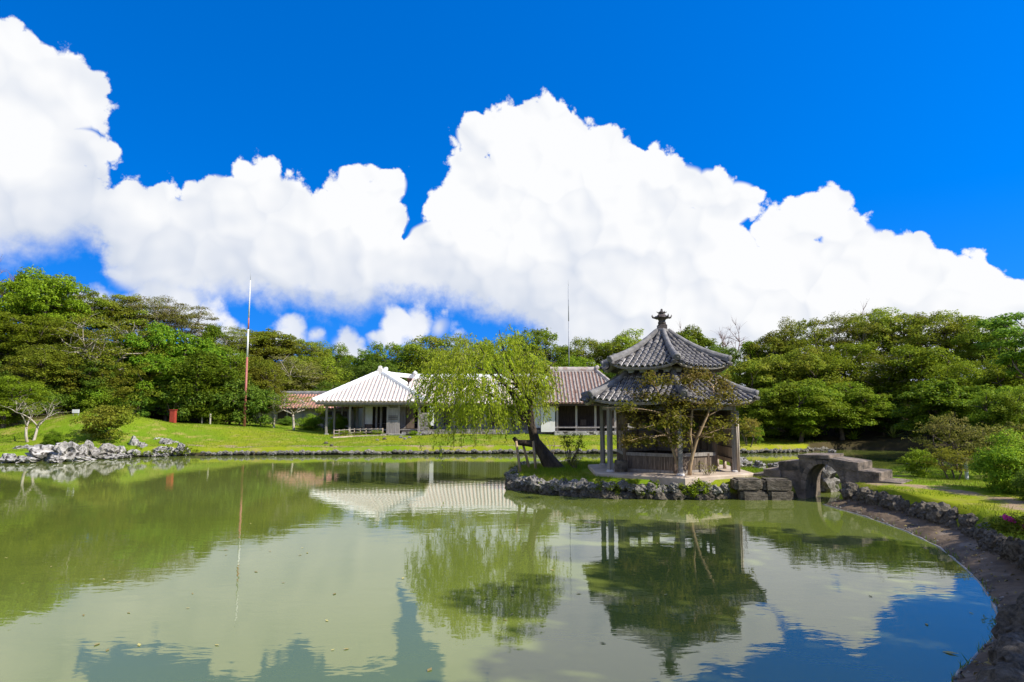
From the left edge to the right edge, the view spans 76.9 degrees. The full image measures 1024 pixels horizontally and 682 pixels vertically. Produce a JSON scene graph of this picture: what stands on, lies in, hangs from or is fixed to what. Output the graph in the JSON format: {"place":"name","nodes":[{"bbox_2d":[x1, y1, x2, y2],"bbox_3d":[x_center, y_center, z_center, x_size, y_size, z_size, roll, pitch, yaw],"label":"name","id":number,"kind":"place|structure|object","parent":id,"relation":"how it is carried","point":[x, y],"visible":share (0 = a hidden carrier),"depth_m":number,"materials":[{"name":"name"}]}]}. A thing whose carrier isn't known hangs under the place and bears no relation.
{"place":"outdoors","nodes":[
{"label":"outdoors","id":0,"kind":"place"},
{"bbox_2d":[0,450,997,681],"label":"water","id":1,"kind":"structure","parent":0,"point":[465,546],"depth_m":11.91,"materials":[{"name":"green liquid"}]},
{"bbox_2d":[50,441,83,461],"bbox_3d":[-26.561,6.719,38.536,1.708,1.510,1.465,4,-7,-37],"label":"boulder","id":2,"kind":"object","parent":1,"relation":"in","point":[69,451],"visible":0.75,"depth_m":38.20,"materials":[{"name":"stone"}]},
{"bbox_2d":[91,443,118,458],"bbox_3d":[-25.622,6.976,40.586,1.576,1.107,1.201,5,-8,-41],"label":"boulder","id":3,"kind":"object","parent":1,"relation":"in","point":[105,448],"visible":0.76,"depth_m":40.26,"materials":[{"name":"stone"}]},
{"bbox_2d":[820,465,839,492],"bbox_3d":[11.984,5.261,24.945,1.333,1.281,1.508,-4,-7,33],"label":"boulder","id":4,"kind":"object","parent":1,"relation":"in","point":[829,482],"visible":0.48,"depth_m":24.49,"materials":[{"name":"stone"}]},
{"bbox_2d":[0,341,1023,539],"bbox_3d":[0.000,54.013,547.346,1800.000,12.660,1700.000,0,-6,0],"label":"ground","id":5,"kind":"structure","parent":0,"point":[868,440],"depth_m":45.25,"materials":[{"name":"green plant"}]},
{"bbox_2d":[0,311,55,364],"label":"broadleaf tree","id":6,"kind":"object","parent":5,"relation":"on","point":[5,333],"visible":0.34,"depth_m":57.46,"materials":[{"name":"green plant"}]},
{"bbox_2d":[0,375,60,428],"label":"broadleaf tree","id":7,"kind":"object","parent":5,"relation":"on","point":[12,390],"visible":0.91,"depth_m":45.74,"materials":[{"name":"green plant"}]},
{"bbox_2d":[1,397,73,441],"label":"garden tree","id":8,"kind":"object","parent":5,"relation":"on","point":[32,407],"visible":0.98,"depth_m":42.81,"materials":[{"name":"green plant"}]},
{"bbox_2d":[25,444,54,460],"bbox_3d":[-28.304,6.865,38.992,1.773,1.221,1.760,-4,-7,36],"label":"boulder","id":9,"kind":"object","parent":5,"relation":"on","point":[42,452],"visible":0.62,"depth_m":38.44,"materials":[{"name":"stone"}]},
{"bbox_2d":[18,377,69,414],"bbox_3d":[-36.817,4.495,50.266,4.292,3.557,4.603,3,-6,-25],"label":"shrub","id":10,"kind":"object","parent":5,"relation":"on","point":[54,397],"visible":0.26,"depth_m":50.33,"materials":[{"name":"green plant"}]},
{"bbox_2d":[0,343,93,394],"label":"broadleaf tree","id":11,"kind":"object","parent":5,"relation":"on","point":[32,368],"visible":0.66,"depth_m":50.72,"materials":[{"name":"green plant"}]},
{"bbox_2d":[0,264,96,328],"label":"round tree","id":12,"kind":"object","parent":5,"relation":"on","point":[38,292],"visible":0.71,"depth_m":62.55,"materials":[{"name":"green plant"}]},
{"bbox_2d":[0,314,106,379],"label":"broadleaf tree","id":13,"kind":"object","parent":5,"relation":"on","point":[38,336],"visible":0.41,"depth_m":54.63,"materials":[{"name":"green plant"}]},
{"bbox_2d":[43,429,64,444],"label":"shrub","id":14,"kind":"object","parent":5,"relation":"on","point":[52,438],"visible":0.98,"depth_m":41.70,"materials":[{"name":"green plant"}]},
{"bbox_2d":[52,357,128,411],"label":"broadleaf tree","id":15,"kind":"object","parent":5,"relation":"on","point":[92,382],"visible":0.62,"depth_m":52.27,"materials":[{"name":"green plant"}]},
{"bbox_2d":[60,289,125,339],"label":"broadleaf tree","id":16,"kind":"object","parent":5,"relation":"on","point":[83,296],"visible":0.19,"depth_m":68.35,"materials":[{"name":"green plant"}]},
{"bbox_2d":[65,381,121,413],"bbox_3d":[-34.165,5.070,52.851,4.332,3.742,4.645,1,-6,-8],"label":"shrub","id":17,"kind":"object","parent":5,"relation":"on","point":[96,399],"visible":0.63,"depth_m":51.73,"materials":[{"name":"green plant"}]},
{"bbox_2d":[69,403,139,439],"bbox_3d":[-27.335,5.691,43.678,4.026,3.005,3.559,2,-6,-17],"label":"shrub","id":18,"kind":"object","parent":5,"relation":"on","point":[104,420],"visible":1,"depth_m":43.33,"materials":[{"name":"green plant"}]},
{"bbox_2d":[34,312,175,386],"bbox_3d":[-34.552,2.199,55.255,9.621,8.834,9.833,1,-6,-5],"label":"sparse tree","id":19,"kind":"object","parent":5,"relation":"on","point":[96,336],"visible":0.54,"depth_m":53.98,"materials":[{"name":"green plant"}]},
{"bbox_2d":[84,294,156,342],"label":"broadleaf tree","id":20,"kind":"object","parent":5,"relation":"on","point":[106,305],"visible":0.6,"depth_m":69.61,"materials":[{"name":"green plant"}]},
{"bbox_2d":[86,360,173,412],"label":"broadleaf tree","id":21,"kind":"object","parent":5,"relation":"on","point":[126,390],"visible":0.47,"depth_m":53.37,"materials":[{"name":"green plant"}]},
{"bbox_2d":[116,391,160,416],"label":"shrub","id":22,"kind":"object","parent":5,"relation":"on","point":[143,406],"visible":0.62,"depth_m":53.55,"materials":[{"name":"green plant"}]},
{"bbox_2d":[99,320,192,415],"bbox_3d":[-32.574,2.618,58.271,7.337,9.260,7.944,-1,-6,9],"label":"round tree","id":23,"kind":"object","parent":5,"relation":"on","point":[166,333],"visible":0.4,"depth_m":56.41,"materials":[{"name":"green plant"}]},
{"bbox_2d":[109,293,190,332],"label":"sparse tree","id":24,"kind":"object","parent":5,"relation":"on","point":[154,307],"visible":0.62,"depth_m":71.34,"materials":[{"name":"green plant"}]},
{"bbox_2d":[126,353,197,421],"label":"round tree","id":25,"kind":"object","parent":5,"relation":"on","point":[156,368],"visible":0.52,"depth_m":54.52,"materials":[{"name":"green plant"}]},
{"bbox_2d":[151,377,210,422],"bbox_3d":[-28.246,5.430,55.030,4.460,4.820,5.045,4,-7,-36],"label":"shrub","id":26,"kind":"object","parent":5,"relation":"on","point":[182,414],"visible":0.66,"depth_m":54.18,"materials":[{"name":"green plant"}]},
{"bbox_2d":[147,303,222,338],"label":"sparse tree","id":27,"kind":"object","parent":5,"relation":"on","point":[191,325],"visible":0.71,"depth_m":73.73,"materials":[{"name":"green plant"}]},
{"bbox_2d":[146,332,230,378],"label":"round tree","id":28,"kind":"object","parent":5,"relation":"on","point":[192,346],"visible":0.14,"depth_m":59.14,"materials":[{"name":"green plant"}]},
{"bbox_2d":[156,350,250,423],"bbox_3d":[-27.159,4.245,56.680,8.180,6.921,7.807,1,-6,-12],"label":"round tree","id":29,"kind":"object","parent":5,"relation":"on","point":[206,367],"visible":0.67,"depth_m":55.23,"materials":[{"name":"green plant"}]},
{"bbox_2d":[195,323,225,345],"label":"narrow tree","id":30,"kind":"object","parent":5,"relation":"on","point":[210,330],"visible":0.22,"depth_m":66.08,"materials":[{"name":"green plant"}]},
{"bbox_2d":[192,398,237,424],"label":"shrub","id":31,"kind":"object","parent":5,"relation":"on","point":[215,418],"visible":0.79,"depth_m":55.42,"materials":[{"name":"green plant"}]},
{"bbox_2d":[199,377,264,424],"bbox_3d":[-24.147,5.646,56.500,5.463,5.069,4.829,-1,-6,6],"label":"shrub","id":32,"kind":"object","parent":5,"relation":"on","point":[234,396],"visible":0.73,"depth_m":55.69,"materials":[{"name":"green plant"}]},
{"bbox_2d":[199,323,264,365],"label":"sparse tree","id":33,"kind":"object","parent":5,"relation":"on","point":[243,343],"visible":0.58,"depth_m":75.52,"materials":[{"name":"green plant"}]},
{"bbox_2d":[215,343,252,382],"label":"broadleaf tree","id":34,"kind":"object","parent":5,"relation":"on","point":[231,358],"visible":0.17,"depth_m":63.02,"materials":[{"name":"green plant"}]},
{"bbox_2d":[243,274,250,426],"bbox_3d":[-23.054,0.518,56.242,0.236,13.791,0.238,0,-6,0],"label":"striped pole","id":35,"kind":"object","parent":5,"relation":"on","point":[245,399],"visible":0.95,"depth_m":56.04,"materials":[{"name":"metal"}]},
{"bbox_2d":[228,387,287,425],"bbox_3d":[-22.438,6.161,57.326,4.924,4.243,4.353,1,-6,-12],"label":"shrub","id":36,"kind":"object","parent":5,"relation":"on","point":[255,408],"visible":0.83,"depth_m":56.83,"materials":[{"name":"green plant"}]},
{"bbox_2d":[231,353,292,397],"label":"broadleaf tree","id":37,"kind":"object","parent":5,"relation":"on","point":[262,375],"visible":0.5,"depth_m":64.72,"materials":[{"name":"green plant"}]},
{"bbox_2d":[229,328,300,364],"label":"broadleaf tree","id":38,"kind":"object","parent":5,"relation":"on","point":[268,350],"visible":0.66,"depth_m":78.94,"materials":[{"name":"green plant"}]},
{"bbox_2d":[251,353,329,390],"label":"sparse tree","id":39,"kind":"object","parent":5,"relation":"on","point":[299,370],"visible":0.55,"depth_m":70.86,"materials":[{"name":"green plant"}]},
{"bbox_2d":[266,393,314,429],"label":"garden tree","id":40,"kind":"object","parent":5,"relation":"on","point":[294,401],"visible":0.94,"depth_m":57.01,"materials":[{"name":"green plant"}]},
{"bbox_2d":[264,338,335,378],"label":"broadleaf tree","id":41,"kind":"object","parent":5,"relation":"on","point":[303,346],"visible":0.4,"depth_m":80.45,"materials":[{"name":"green plant"}]},
{"bbox_2d":[253,391,362,429],"bbox_3d":[-20.937,7.053,65.762,10.774,3.915,5.322,0,-6,0],"label":"annex","id":42,"kind":"object","parent":5,"relation":"on","point":[300,414],"visible":0.16,"depth_m":63.80,"materials":[{"name":"red tile"}]},
{"bbox_2d":[295,413,323,430],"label":"shrub","id":43,"kind":"object","parent":5,"relation":"on","point":[311,422],"visible":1,"depth_m":59.17,"materials":[{"name":"green plant"}]},
{"bbox_2d":[286,354,354,390],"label":"broadleaf tree","id":44,"kind":"object","parent":5,"relation":"on","point":[331,371],"visible":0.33,"depth_m":74.83,"materials":[{"name":"green plant"}]},
{"bbox_2d":[304,343,361,380],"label":"broadleaf tree","id":45,"kind":"object","parent":5,"relation":"on","point":[338,357],"visible":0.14,"depth_m":82.87,"materials":[{"name":"green plant"}]},
{"bbox_2d":[324,414,348,431],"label":"shrub","id":46,"kind":"object","parent":5,"relation":"on","point":[341,422],"visible":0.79,"depth_m":59.18,"materials":[{"name":"green plant"}]},
{"bbox_2d":[342,359,407,381],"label":"broadleaf tree","id":47,"kind":"object","parent":5,"relation":"on","point":[363,369],"visible":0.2,"depth_m":74.28,"materials":[{"name":"green plant"}]},
{"bbox_2d":[355,341,418,380],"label":"broadleaf tree","id":48,"kind":"object","parent":5,"relation":"on","point":[395,349],"visible":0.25,"depth_m":80.92,"materials":[{"name":"green plant"}]},
{"bbox_2d":[0,406,827,451],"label":"lawn grass","id":49,"kind":"structure","parent":5,"relation":"on","point":[396,438],"depth_m":48.30,"materials":[{"name":"green plant"}]},
{"bbox_2d":[385,333,465,378],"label":"broadleaf tree","id":50,"kind":"object","parent":5,"relation":"on","point":[421,353],"visible":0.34,"depth_m":80.48,"materials":[{"name":"green plant"}]},
{"bbox_2d":[422,332,495,373],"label":"sparse tree","id":51,"kind":"object","parent":5,"relation":"on","point":[448,337],"visible":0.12,"depth_m":82.19,"materials":[{"name":"green plant"}]},
{"bbox_2d":[311,365,633,435],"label":"palace","id":52,"kind":"structure","parent":5,"relation":"on","point":[380,395],"depth_m":56.86,"materials":[{"name":"paint"}]},
{"bbox_2d":[406,325,567,467],"bbox_3d":[-1.059,2.629,28.027,7.016,6.901,5.779,0,-6,0],"label":"willow tree","id":53,"kind":"object","parent":5,"relation":"on","point":[525,399],"visible":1,"depth_m":27.41,"materials":[{"name":"green plant"}]},
{"bbox_2d":[114,445,878,503],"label":"edge weeds","id":54,"kind":"object","parent":5,"relation":"on","point":[563,477],"visible":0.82,"depth_m":22.93,"materials":[{"name":"green plant"}]},
{"bbox_2d":[200,446,828,455],"bbox_3d":[1.520,7.588,44.267,44.555,0.492,2.487,1,-6,-6],"label":"bank stone edging","id":55,"kind":"object","parent":5,"relation":"on","point":[426,451],"visible":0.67,"depth_m":43.99,"materials":[{"name":"stone"}]},
{"bbox_2d":[500,327,572,366],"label":"broadleaf tree","id":56,"kind":"object","parent":5,"relation":"on","point":[539,336],"visible":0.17,"depth_m":82.78,"materials":[{"name":"green plant"}]},
{"bbox_2d":[558,433,586,462],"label":"shrub","id":57,"kind":"object","parent":5,"relation":"on","point":[570,442],"visible":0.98,"depth_m":29.32,"materials":[{"name":"green plant"}]},
{"bbox_2d":[553,354,602,372],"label":"broadleaf tree","id":58,"kind":"object","parent":5,"relation":"on","point":[576,362],"visible":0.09,"depth_m":73.47,"materials":[{"name":"green plant"}]},
{"bbox_2d":[560,337,614,370],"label":"broadleaf tree","id":59,"kind":"object","parent":5,"relation":"on","point":[589,344],"visible":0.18,"depth_m":81.38,"materials":[{"name":"green plant"}]},
{"bbox_2d":[591,328,643,376],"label":"broadleaf tree","id":60,"kind":"object","parent":5,"relation":"on","point":[616,345],"visible":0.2,"depth_m":78.79,"materials":[{"name":"green plant"}]},
{"bbox_2d":[504,460,793,499],"bbox_3d":[5.778,5.767,27.126,12.249,1.116,9.729,0,-6,0],"label":"island stone edge","id":61,"kind":"object","parent":5,"relation":"on","point":[755,488],"visible":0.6,"depth_m":22.60,"materials":[{"name":"stone"}]},
{"bbox_2d":[680,477,708,498],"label":"hanging weeds","id":62,"kind":"object","parent":61,"relation":"hanging from","point":[696,492],"visible":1,"depth_m":22.42,"materials":[{"name":"green plant"}]},
{"bbox_2d":[517,459,788,479],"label":"islet grass","id":63,"kind":"structure","parent":5,"relation":"on","point":[564,472],"depth_m":26.23,"materials":[{"name":"green plant"}]},
{"bbox_2d":[580,309,759,485],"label":"pavilion","id":64,"kind":"structure","parent":5,"relation":"on","point":[661,348],"depth_m":24.64,"materials":[{"name":"tile"}]},
{"bbox_2d":[610,366,750,474],"bbox_3d":[5.932,3.023,23.173,5.607,4.388,3.717,0,-6,0],"label":"maple tree","id":65,"kind":"object","parent":5,"relation":"on","point":[666,437],"visible":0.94,"depth_m":22.82,"materials":[{"name":"green plant"}]},
{"bbox_2d":[676,324,724,350],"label":"round tree","id":66,"kind":"object","parent":5,"relation":"on","point":[696,337],"visible":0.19,"depth_m":76.67,"materials":[{"name":"green plant"}]},
{"bbox_2d":[708,345,743,378],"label":"broadleaf tree","id":67,"kind":"object","parent":5,"relation":"on","point":[729,351],"visible":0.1,"depth_m":71.75,"materials":[{"name":"green plant"}]},
{"bbox_2d":[739,417,762,446],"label":"shrub","id":68,"kind":"object","parent":5,"relation":"on","point":[754,426],"visible":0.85,"depth_m":45.39,"materials":[{"name":"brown plant"}]},
{"bbox_2d":[739,341,765,388],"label":"narrow tree","id":69,"kind":"object","parent":5,"relation":"on","point":[750,352],"visible":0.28,"depth_m":65.86,"materials":[{"name":"green plant"}]},
{"bbox_2d":[720,353,802,410],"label":"broadleaf tree","id":70,"kind":"object","parent":5,"relation":"on","point":[754,365],"visible":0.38,"depth_m":55.07,"materials":[{"name":"green plant"}]},
{"bbox_2d":[736,388,797,437],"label":"broadleaf tree","id":71,"kind":"object","parent":5,"relation":"on","point":[760,405],"visible":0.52,"depth_m":48.22,"materials":[{"name":"green plant"}]},
{"bbox_2d":[732,329,803,374],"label":"broadleaf tree","id":72,"kind":"object","parent":5,"relation":"on","point":[766,347],"visible":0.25,"depth_m":65.14,"materials":[{"name":"green plant"}]},
{"bbox_2d":[750,345,851,408],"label":"broadleaf tree","id":73,"kind":"object","parent":5,"relation":"on","point":[810,365],"visible":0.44,"depth_m":53.46,"materials":[{"name":"green plant"}]},
{"bbox_2d":[753,377,851,441],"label":"broadleaf tree","id":74,"kind":"object","parent":5,"relation":"on","point":[804,418],"visible":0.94,"depth_m":47.72,"materials":[{"name":"green plant"}]},
{"bbox_2d":[772,317,840,378],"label":"broadleaf tree","id":75,"kind":"object","parent":5,"relation":"on","point":[797,332],"visible":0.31,"depth_m":65.32,"materials":[{"name":"green plant"}]},
{"bbox_2d":[753,453,912,498],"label":"arched bridge","id":76,"kind":"structure","parent":5,"relation":"on","point":[802,473],"depth_m":22.65,"materials":[{"name":"grey stone"}]},
{"bbox_2d":[803,312,887,371],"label":"sparse tree","id":77,"kind":"object","parent":5,"relation":"on","point":[836,330],"visible":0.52,"depth_m":66.90,"materials":[{"name":"green plant"}]},
{"bbox_2d":[804,381,896,439],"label":"broadleaf tree","id":78,"kind":"object","parent":5,"relation":"on","point":[858,397],"visible":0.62,"depth_m":49.35,"materials":[{"name":"green plant"}]},
{"bbox_2d":[801,339,899,423],"bbox_3d":[28.954,3.867,56.009,8.963,7.938,9.002,3,-6,-25],"label":"broadleaf tree","id":79,"kind":"object","parent":5,"relation":"on","point":[848,364],"visible":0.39,"depth_m":54.59,"materials":[{"name":"green plant"}]},
{"bbox_2d":[832,307,924,360],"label":"broadleaf tree","id":80,"kind":"object","parent":5,"relation":"on","point":[889,337],"visible":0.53,"depth_m":66.80,"materials":[{"name":"green plant"}]},
{"bbox_2d":[847,350,923,400],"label":"sparse tree","id":81,"kind":"object","parent":5,"relation":"on","point":[878,374],"visible":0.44,"depth_m":52.51,"materials":[{"name":"green plant"}]},
{"bbox_2d":[857,398,913,435],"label":"broadleaf tree","id":82,"kind":"object","parent":5,"relation":"on","point":[888,421],"visible":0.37,"depth_m":51.01,"materials":[{"name":"green plant"}]},
{"bbox_2d":[895,447,938,476],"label":"shrub","id":83,"kind":"object","parent":5,"relation":"on","point":[916,456],"visible":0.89,"depth_m":23.05,"materials":[{"name":"green plant"}]},
{"bbox_2d":[869,343,980,422],"bbox_3d":[33.329,3.738,51.804,7.995,7.173,7.827,1,-6,-11],"label":"broadleaf tree","id":84,"kind":"object","parent":5,"relation":"on","point":[930,360],"visible":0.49,"depth_m":51.09,"materials":[{"name":"green plant"}]},
{"bbox_2d":[839,482,1023,681],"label":"bank rubble wall","id":85,"kind":"structure","parent":5,"relation":"on","point":[1005,654],"depth_m":12.45,"materials":[{"name":"stone"}]},
{"bbox_2d":[975,512,1023,540],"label":"pink flower bush","id":86,"kind":"object","parent":85,"relation":"on","point":[1011,524],"visible":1,"depth_m":12.11,"materials":[{"name":"green plant"}]},
{"bbox_2d":[901,411,982,472],"bbox_3d":[16.341,4.027,24.259,2.505,2.798,2.892,3,-6,-25],"label":"shrub","id":87,"kind":"object","parent":5,"relation":"on","point":[953,438],"visible":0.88,"depth_m":24.01,"materials":[{"name":"green plant"}]},
{"bbox_2d":[890,378,996,450],"bbox_3d":[26.655,4.672,39.804,6.644,4.850,6.140,4,-7,-34],"label":"round tree","id":88,"kind":"object","parent":5,"relation":"on","point":[939,398],"visible":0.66,"depth_m":39.12,"materials":[{"name":"green plant"}]},
{"bbox_2d":[914,446,973,479],"bbox_3d":[15.019,4.321,22.157,1.961,1.422,1.699,-6,-8,44],"label":"shrub","id":89,"kind":"object","parent":5,"relation":"on","point":[957,459],"visible":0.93,"depth_m":22.01,"materials":[{"name":"green plant"}]},
{"bbox_2d":[899,309,990,364],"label":"broadleaf tree","id":90,"kind":"object","parent":5,"relation":"on","point":[950,329],"visible":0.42,"depth_m":62.91,"materials":[{"name":"green plant"}]},
{"bbox_2d":[919,355,1016,399],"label":"broadleaf tree","id":91,"kind":"object","parent":5,"relation":"on","point":[958,376],"visible":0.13,"depth_m":47.23,"materials":[{"name":"green plant"}]},
{"bbox_2d":[942,389,1022,453],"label":"shrub","id":92,"kind":"object","parent":5,"relation":"on","point":[980,420],"visible":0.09,"depth_m":36.74,"materials":[{"name":"green plant"}]},
{"bbox_2d":[950,317,1023,377],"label":"broadleaf tree","id":93,"kind":"object","parent":5,"relation":"on","point":[974,352],"visible":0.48,"depth_m":57.74,"materials":[{"name":"green plant"}]},
{"bbox_2d":[952,385,1023,447],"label":"broadleaf tree","id":94,"kind":"object","parent":5,"relation":"on","point":[1009,398],"visible":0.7,"depth_m":35.27,"materials":[{"name":"green plant"}]},
{"bbox_2d":[956,421,1023,460],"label":"shrub","id":95,"kind":"object","parent":5,"relation":"on","point":[981,443],"visible":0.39,"depth_m":22.58,"materials":[{"name":"green plant"}]},
{"bbox_2d":[963,359,1023,410],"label":"round tree","id":96,"kind":"object","parent":5,"relation":"on","point":[995,375],"visible":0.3,"depth_m":40.51,"materials":[{"name":"green plant"}]},
{"bbox_2d":[966,428,1023,494],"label":"shrub","id":97,"kind":"object","parent":5,"relation":"on","point":[1010,459],"visible":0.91,"depth_m":18.64,"materials":[{"name":"green plant"}]},
{"bbox_2d":[973,312,1023,378],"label":"shade tree","id":98,"kind":"object","parent":5,"relation":"on","point":[1002,324],"visible":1,"depth_m":26.84,"materials":[{"name":"green plant"}]},
{"bbox_2d":[1010,469,1023,499],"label":"shrub","id":99,"kind":"object","parent":5,"relation":"on","point":[1020,481],"visible":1,"depth_m":16.84,"materials":[{"name":"green plant"}]},
{"bbox_2d":[0,0,1023,387],"label":"sky","id":100,"kind":"structure","parent":0,"point":[385,171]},
{"bbox_2d":[826,499,1023,681],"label":"bank apron","id":101,"kind":"object","parent":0,"point":[958,542],"visible":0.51,"depth_m":13.54,"materials":[{"name":"grey stone"}]},
{"bbox_2d":[823,504,996,681],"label":"kerb","id":102,"kind":"structure","parent":101,"relation":"on","point":[995,610],"depth_m":12.54,"materials":[{"name":"concrete"}]},
{"bbox_2d":[823,502,998,681],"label":"apron weeds","id":103,"kind":"object","parent":101,"relation":"on","point":[967,662],"visible":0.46,"depth_m":8.88,"materials":[{"name":"green plant"}]},
{"bbox_2d":[830,500,1015,681],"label":"pebbles","id":104,"kind":"object","parent":101,"relation":"on","point":[960,676],"visible":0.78,"depth_m":11.18,"materials":[{"name":"stone"}]},
{"bbox_2d":[855,464,1022,539],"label":"bank grass","id":105,"kind":"structure","parent":0,"point":[947,480],"depth_m":20.52,"materials":[{"name":"green plant"}]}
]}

